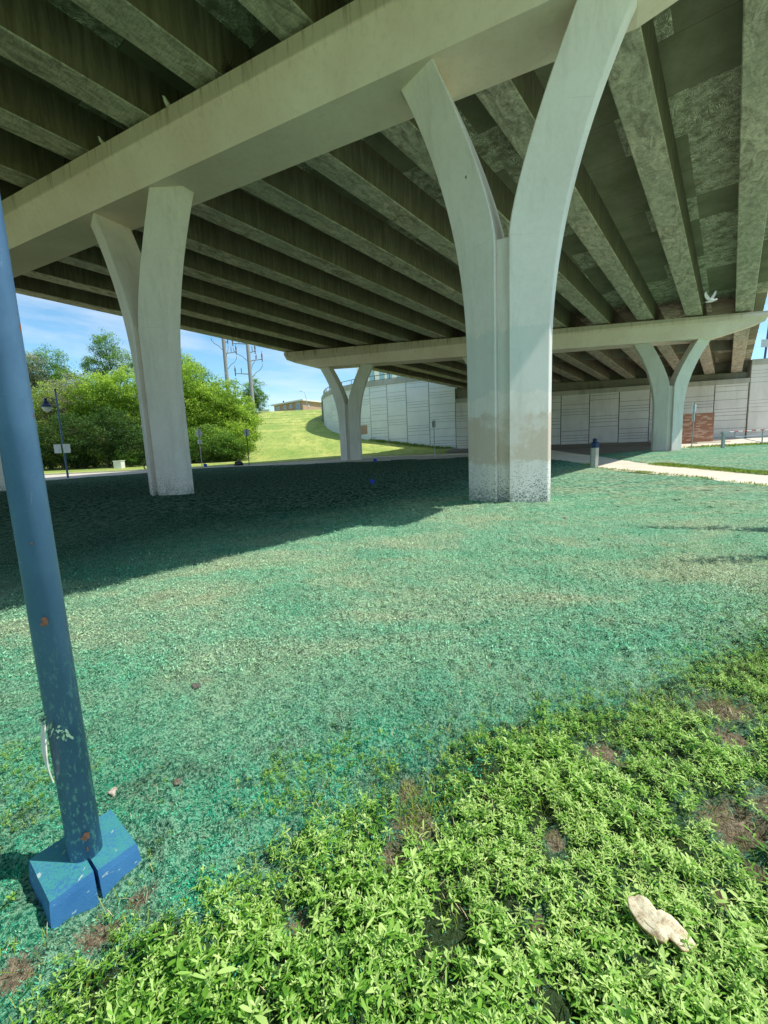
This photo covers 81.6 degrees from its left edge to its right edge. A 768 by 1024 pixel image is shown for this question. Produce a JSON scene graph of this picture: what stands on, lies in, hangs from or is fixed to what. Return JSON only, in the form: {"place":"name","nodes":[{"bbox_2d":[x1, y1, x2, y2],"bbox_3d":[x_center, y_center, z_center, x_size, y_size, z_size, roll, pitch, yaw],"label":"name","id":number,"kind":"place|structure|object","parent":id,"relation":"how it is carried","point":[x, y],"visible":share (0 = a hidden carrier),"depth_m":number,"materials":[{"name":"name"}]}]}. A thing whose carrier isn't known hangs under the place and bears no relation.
{"place":"outdoors","nodes":[
{"label":"outdoors","id":0,"kind":"place"},
{"bbox_2d":[45,454,467,479],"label":"road","id":1,"kind":"structure","parent":0,"point":[59,476],"depth_m":38.91,"materials":[{"name":"grey asphalt"}]},
{"bbox_2d":[44,409,657,474],"bbox_3d":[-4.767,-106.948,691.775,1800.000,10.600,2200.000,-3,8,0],"label":"lawn ground","id":2,"kind":"structure","parent":0,"point":[296,435],"depth_m":62.82,"materials":[{"name":"green plant"}]},
{"bbox_2d":[25,351,49,393],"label":"broadleaf tree","id":3,"kind":"object","parent":2,"relation":"on","point":[34,367],"visible":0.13,"depth_m":55.62,"materials":[{"name":"green plant"}]},
{"bbox_2d":[30,384,76,464],"bbox_3d":[-39.731,-9.283,49.880,9.777,9.799,6.205,-3,8,0],"label":"broadleaf tree","id":4,"kind":"object","parent":2,"relation":"on","point":[41,421],"visible":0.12,"depth_m":49.07,"materials":[{"name":"green plant"}]},
{"bbox_2d":[40,389,70,477],"bbox_3d":[-23.682,-5.576,32.275,1.700,6.520,0.748,-3,8,0],"label":"lamp post","id":5,"kind":"object","parent":2,"relation":"on","point":[46,406],"visible":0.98,"depth_m":32.27,"materials":[{"name":"black metal"}]},
{"bbox_2d":[25,342,86,398],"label":"broadleaf tree","id":6,"kind":"object","parent":2,"relation":"on","point":[57,374],"visible":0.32,"depth_m":56.95,"materials":[{"name":"green plant"}]},
{"bbox_2d":[36,367,91,428],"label":"broadleaf tree","id":7,"kind":"object","parent":2,"relation":"on","point":[59,393],"visible":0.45,"depth_m":49.60,"materials":[{"name":"green plant"}]},
{"bbox_2d":[32,380,103,468],"bbox_3d":[-38.618,-10.039,52.071,11.574,10.467,6.150,-3,8,0],"label":"broadleaf tree","id":8,"kind":"object","parent":2,"relation":"on","point":[51,396],"visible":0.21,"depth_m":50.38,"materials":[{"name":"green plant"}]},
{"bbox_2d":[36,412,102,469],"bbox_3d":[-35.879,-7.681,49.282,10.200,6.519,5.356,-3,8,0],"label":"bush","id":9,"kind":"object","parent":2,"relation":"on","point":[45,452],"visible":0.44,"depth_m":48.29,"materials":[{"name":"green plant"}]},
{"bbox_2d":[42,423,121,468],"bbox_3d":[-33.597,-7.293,49.791,11.251,5.386,4.965,-3,8,0],"label":"bush","id":10,"kind":"object","parent":2,"relation":"on","point":[102,463],"visible":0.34,"depth_m":48.97,"materials":[{"name":"green plant"}]},
{"bbox_2d":[49,369,135,465],"bbox_3d":[-34.212,-10.632,51.715,11.149,11.355,6.690,-3,8,0],"label":"broadleaf tree","id":11,"kind":"object","parent":2,"relation":"on","point":[82,389],"visible":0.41,"depth_m":49.97,"materials":[{"name":"green plant"}]},
{"bbox_2d":[56,405,145,467],"bbox_3d":[-30.572,-8.183,49.149,11.901,7.083,5.174,-3,8,0],"label":"bush","id":12,"kind":"object","parent":2,"relation":"on","point":[119,437],"visible":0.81,"depth_m":48.36,"materials":[{"name":"green plant"}]},
{"bbox_2d":[76,327,133,455],"bbox_3d":[-35.429,-15.151,58.304,8.576,16.798,4.760,-3,8,0],"label":"broadleaf tree","id":13,"kind":"object","parent":2,"relation":"on","point":[98,343],"visible":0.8,"depth_m":56.77,"materials":[{"name":"green plant"}]},
{"bbox_2d":[80,362,140,439],"bbox_3d":[-30.739,-11.073,51.680,8.461,11.929,6.360,-3,8,0],"label":"broadleaf tree","id":14,"kind":"object","parent":2,"relation":"on","point":[131,404],"visible":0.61,"depth_m":50.26,"materials":[{"name":"green plant"}]},
{"bbox_2d":[113,460,124,468],"bbox_3d":[-27.900,-4.986,46.895,0.900,0.880,0.800,-3,8,0],"label":"utility box","id":15,"kind":"object","parent":2,"relation":"on","point":[119,464],"visible":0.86,"depth_m":46.58,"materials":[{"name":"white paint"}]},
{"bbox_2d":[113,448,145,466],"bbox_3d":[-27.918,-5.972,49.007,3.571,2.565,3.052,-8,10,-34],"label":"bush","id":16,"kind":"object","parent":2,"relation":"on","point":[131,462],"visible":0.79,"depth_m":48.64,"materials":[{"name":"green plant"}]},
{"bbox_2d":[128,386,143,444],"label":"broadleaf tree","id":17,"kind":"object","parent":2,"relation":"on","point":[140,424],"visible":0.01,"depth_m":54.12,"materials":[{"name":"green plant"}]},
{"bbox_2d":[30,364,244,443],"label":"wood","id":18,"kind":"object","parent":2,"relation":"on","point":[133,387],"visible":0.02,"depth_m":72.36,"materials":[{"name":"green plant"}]},
{"bbox_2d":[131,348,214,394],"bbox_3d":[-27.180,-14.276,58.613,10.892,14.255,5.990,-3,8,0],"label":"broadleaf tree","id":19,"kind":"object","parent":2,"relation":"on","point":[203,369],"visible":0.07,"depth_m":57.50,"materials":[{"name":"green plant"}]},
{"bbox_2d":[195,428,201,463],"bbox_3d":[-16.471,-5.724,39.898,0.660,3.675,0.097,-3,8,0],"label":"road sign","id":20,"kind":"object","parent":2,"relation":"on","point":[198,433],"visible":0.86,"depth_m":39.77,"materials":[{"name":"metal"}]},
{"bbox_2d":[181,353,229,462],"bbox_3d":[-22.935,-12.064,52.636,10.156,12.877,6.666,-3,8,0],"label":"broadleaf tree","id":21,"kind":"object","parent":2,"relation":"on","point":[190,395],"visible":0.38,"depth_m":51.39,"materials":[{"name":"green plant"}]},
{"bbox_2d":[188,422,252,462],"bbox_3d":[-21.089,-7.939,50.921,11.670,5.187,5.117,-3,8,0],"label":"bush","id":22,"kind":"object","parent":2,"relation":"on","point":[195,453],"visible":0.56,"depth_m":50.42,"materials":[{"name":"green plant"}]},
{"bbox_2d":[211,338,236,388],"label":"transmission pole","id":23,"kind":"object","parent":2,"relation":"on","point":[226,368],"visible":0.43,"depth_m":88.05,"materials":[{"name":"grey metal"}]},
{"bbox_2d":[187,373,266,458],"bbox_3d":[-19.470,-11.247,53.637,9.884,10.622,7.475,1,9,24],"label":"broadleaf tree","id":24,"kind":"object","parent":2,"relation":"on","point":[232,409],"visible":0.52,"depth_m":52.62,"materials":[{"name":"green plant"}]},
{"bbox_2d":[191,419,263,461],"bbox_3d":[-18.481,-8.299,52.197,8.834,5.233,4.921,-3,8,0],"label":"bush","id":25,"kind":"object","parent":2,"relation":"on","point":[243,438],"visible":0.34,"depth_m":51.72,"materials":[{"name":"green plant"}]},
{"bbox_2d":[234,461,242,465],"bbox_3d":[-13.291,-4.335,40.695,0.880,0.676,0.932,-3,8,0],"label":"rubbish bag","id":26,"kind":"object","parent":2,"relation":"on","point":[238,463],"visible":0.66,"depth_m":40.42,"materials":[{"name":"black plastic"}]},
{"bbox_2d":[226,394,259,440],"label":"broadleaf tree","id":27,"kind":"object","parent":2,"relation":"on","point":[247,401],"visible":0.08,"depth_m":55.01,"materials":[{"name":"green plant"}]},
{"bbox_2d":[244,429,249,464],"bbox_3d":[-12.373,-5.854,40.411,0.460,3.400,0.097,-3,8,0],"label":"road sign","id":28,"kind":"object","parent":2,"relation":"on","point":[246,432],"visible":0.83,"depth_m":40.26,"materials":[{"name":"metal"}]},
{"bbox_2d":[232,341,262,414],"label":"transmission pole","id":29,"kind":"object","parent":2,"relation":"on","point":[249,374],"visible":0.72,"depth_m":84.47,"materials":[{"name":"grey metal"}]},
{"bbox_2d":[240,376,269,410],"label":"broadleaf tree","id":30,"kind":"object","parent":2,"relation":"on","point":[258,394],"visible":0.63,"depth_m":99.37,"materials":[{"name":"green plant"}]},
{"bbox_2d":[44,453,467,474],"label":"kerb","id":31,"kind":"structure","parent":2,"relation":"on","point":[256,463],"depth_m":41.24,"materials":[{"name":"concrete"}]},
{"bbox_2d":[271,399,320,410],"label":"brick house","id":32,"kind":"structure","parent":2,"relation":"on","point":[301,404],"depth_m":112.19,"materials":[{"name":"brick"}]},
{"bbox_2d":[296,402,299,409],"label":"window","id":33,"kind":"structure","parent":32,"relation":"in","point":[297,404],"depth_m":109.99,"materials":[{"name":"grey glass"}]},
{"bbox_2d":[356,368,400,381],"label":"office tower","id":34,"kind":"structure","parent":2,"relation":"on","point":[373,373],"depth_m":171.96,"materials":[{"name":"glass"}]},
{"bbox_2d":[321,377,455,448],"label":"curved retaining wall","id":35,"kind":"structure","parent":2,"relation":"on","point":[405,409],"depth_m":63.34,"materials":[{"name":"concrete"}]},
{"bbox_2d":[323,374,401,393],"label":"guard rail","id":36,"kind":"object","parent":35,"relation":"on","point":[367,381],"visible":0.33,"depth_m":65.36,"materials":[{"name":"metal"}]},
{"bbox_2d":[369,439,456,448],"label":"wall grass","id":37,"kind":"structure","parent":2,"relation":"on","point":[403,443],"depth_m":63.16,"materials":[{"name":"green plant"}]},
{"bbox_2d":[432,419,435,457],"bbox_3d":[4.289,-6.178,37.946,0.300,3.400,0.097,-3,8,0],"label":"road sign","id":38,"kind":"object","parent":2,"relation":"on","point":[433,423],"visible":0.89,"depth_m":37.83,"materials":[{"name":"grey metal"}]},
{"bbox_2d":[691,402,696,446],"bbox_3d":[24.716,-6.843,35.550,0.504,3.721,0.097,-5,9,-17],"label":"road sign","id":39,"kind":"object","parent":2,"relation":"on","point":[693,409],"visible":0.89,"depth_m":35.42,"materials":[{"name":"metal"}]},
{"bbox_2d":[745,358,767,437],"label":"wing wall","id":40,"kind":"structure","parent":2,"relation":"on","point":[757,404],"depth_m":50.83,"materials":[{"name":"concrete"}]},
{"bbox_2d":[761,328,767,357],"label":"street lamp","id":41,"kind":"object","parent":2,"relation":"on","point":[764,342],"visible":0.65,"depth_m":53.16,"materials":[{"name":"metal"}]},
{"bbox_2d":[0,444,767,1023],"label":"seeded ground","id":42,"kind":"structure","parent":0,"point":[84,508],"depth_m":3.03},
{"bbox_2d":[0,196,141,928],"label":"lamp post","id":43,"kind":"object","parent":42,"relation":"on","point":[78,859],"visible":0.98,"depth_m":1.55,"materials":[{"name":"blue metal"}]},
{"bbox_2d":[108,787,117,796],"bbox_3d":[-1.300,1.347,2.144,0.054,0.034,0.054,-3,8,0],"label":"rock","id":44,"kind":"object","parent":42,"relation":"on","point":[111,792],"visible":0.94,"depth_m":2.13,"materials":[{"name":"beige stone"}]},
{"bbox_2d":[173,778,181,785],"bbox_3d":[-0.993,1.298,2.139,0.042,0.027,0.045,-3,8,0],"label":"rock","id":45,"kind":"object","parent":42,"relation":"on","point":[177,781],"visible":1,"depth_m":2.13,"materials":[{"name":"brown stone"}]},
{"bbox_2d":[191,683,200,689],"bbox_3d":[-1.289,1.194,3.051,0.069,0.042,0.069,-3,8,0],"label":"rock","id":46,"kind":"object","parent":42,"relation":"on","point":[194,686],"visible":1,"depth_m":3.03,"materials":[{"name":"grey stone"}]},
{"bbox_2d":[0,0,677,502],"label":"bridge pier","id":47,"kind":"structure","parent":42,"relation":"on","point":[354,70],"depth_m":10.83,"materials":[{"name":"paint"}]},
{"bbox_2d":[162,95,170,106],"bbox_3d":[-6.452,-12.203,13.264,0.151,0.246,0.318,-1,9,11],"label":"perched bird","id":48,"kind":"object","parent":47,"relation":"on","point":[166,102],"visible":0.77,"depth_m":13.19},
{"bbox_2d":[216,53,235,78],"bbox_3d":[-4.249,-12.126,12.171,0.783,0.611,0.622,4,10,36],"label":"bird nest","id":49,"kind":"object","parent":47,"relation":"on","point":[228,67],"visible":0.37,"depth_m":12.09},
{"bbox_2d":[0,0,767,388],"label":"bridge deck","id":50,"kind":"structure","parent":47,"relation":"on","point":[348,244],"depth_m":18.39,"materials":[{"name":"concrete"}]},
{"bbox_2d":[0,585,767,1023],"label":"weeds","id":51,"kind":"object","parent":42,"relation":"on","point":[202,985],"visible":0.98,"depth_m":1.45,"materials":[{"name":"green plant"}]},
{"bbox_2d":[655,909,695,951],"bbox_3d":[0.882,1.276,1.357,0.092,0.021,0.100,-11,32,1],"label":"bread slice","id":52,"kind":"object","parent":51,"relation":"on","point":[675,930],"visible":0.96,"depth_m":1.35,"materials":[{"name":"beige food"}]},
{"bbox_2d":[0,654,767,1023],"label":"bare soil","id":53,"kind":"structure","parent":42,"relation":"on","point":[428,808],"depth_m":1.90,"materials":[{"name":"brown soil"}]},
{"bbox_2d":[4,646,767,1023],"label":"dry stems","id":54,"kind":"object","parent":42,"relation":"on","point":[488,818],"visible":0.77,"depth_m":1.80,"materials":[{"name":"plant"}]},
{"bbox_2d":[590,438,598,467],"bbox_3d":[9.840,-2.680,20.798,0.403,1.520,0.349,5,11,39],"label":"bollard light","id":55,"kind":"object","parent":42,"relation":"on","point":[594,451],"visible":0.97,"depth_m":20.67,"materials":[{"name":"blue paint"}]},
{"bbox_2d":[627,894,668,943],"bbox_3d":[0.830,1.270,1.389,0.096,0.022,0.122,-11,33,1],"label":"bread slice","id":56,"kind":"object","parent":42,"relation":"on","point":[643,907],"visible":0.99,"depth_m":1.39,"materials":[{"name":"beige food"}]},
{"bbox_2d":[582,463,767,486],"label":"edge grass","id":57,"kind":"structure","parent":42,"relation":"on","point":[693,476],"depth_m":16.39,"materials":[{"name":"green plant"}]},
{"bbox_2d":[681,437,767,447],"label":"apron","id":58,"kind":"object","parent":42,"relation":"on","point":[740,441],"visible":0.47,"depth_m":42.37,"materials":[{"name":"concrete"}]},
{"bbox_2d":[682,412,730,443],"bbox_3d":[30.730,-8.163,43.735,5.347,3.000,2.478,-1,9,8],"label":"brick enclosure","id":59,"kind":"object","parent":58,"relation":"on","point":[703,429],"visible":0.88,"depth_m":43.37,"materials":[{"name":"brick"}]},
{"bbox_2d":[681,442,767,447],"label":"road","id":60,"kind":"structure","parent":58,"relation":"on","point":[734,444],"depth_m":36.12,"materials":[{"name":"grey asphalt"}]},
{"bbox_2d":[720,429,767,447],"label":"barrier gate","id":61,"kind":"structure","parent":42,"relation":"on","point":[723,434],"depth_m":33.52,"materials":[{"name":"grey metal"}]},
{"bbox_2d":[16,293,767,435],"label":"sky","id":62,"kind":"structure","parent":0,"point":[68,328],"materials":[{"name":"blue"}]},
{"bbox_2d":[446,438,745,454],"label":"pavement","id":63,"kind":"structure","parent":0,"point":[604,448],"depth_m":45.22,"materials":[{"name":"grey concrete"}]},
{"bbox_2d":[284,311,767,459],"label":"bridge pier","id":64,"kind":"structure","parent":63,"relation":"on","point":[698,334],"depth_m":34.11,"materials":[{"name":"paint"}]},
{"bbox_2d":[455,361,749,448],"bbox_3d":[26.779,-12.966,56.349,35.062,10.412,1.700,0,9,16],"label":"bridge abutment","id":65,"kind":"object","parent":63,"relation":"on","point":[616,407],"visible":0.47,"depth_m":54.91,"materials":[{"name":"concrete"}]},
{"bbox_2d":[551,450,767,485],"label":"path","id":66,"kind":"structure","parent":0,"point":[604,462],"depth_m":18.81,"materials":[{"name":"concrete"}]},
{"bbox_2d":[649,462,767,474],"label":"verge grass","id":67,"kind":"structure","parent":0,"point":[726,469],"depth_m":17.66,"materials":[{"name":"green plant"}]},
{"bbox_2d":[704,291,716,302],"bbox_3d":[12.149,-8.027,16.588,0.496,0.408,0.151,1,9,24],"label":"flying bird","id":68,"kind":"object","parent":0,"point":[708,298],"visible":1,"depth_m":16.58}
]}

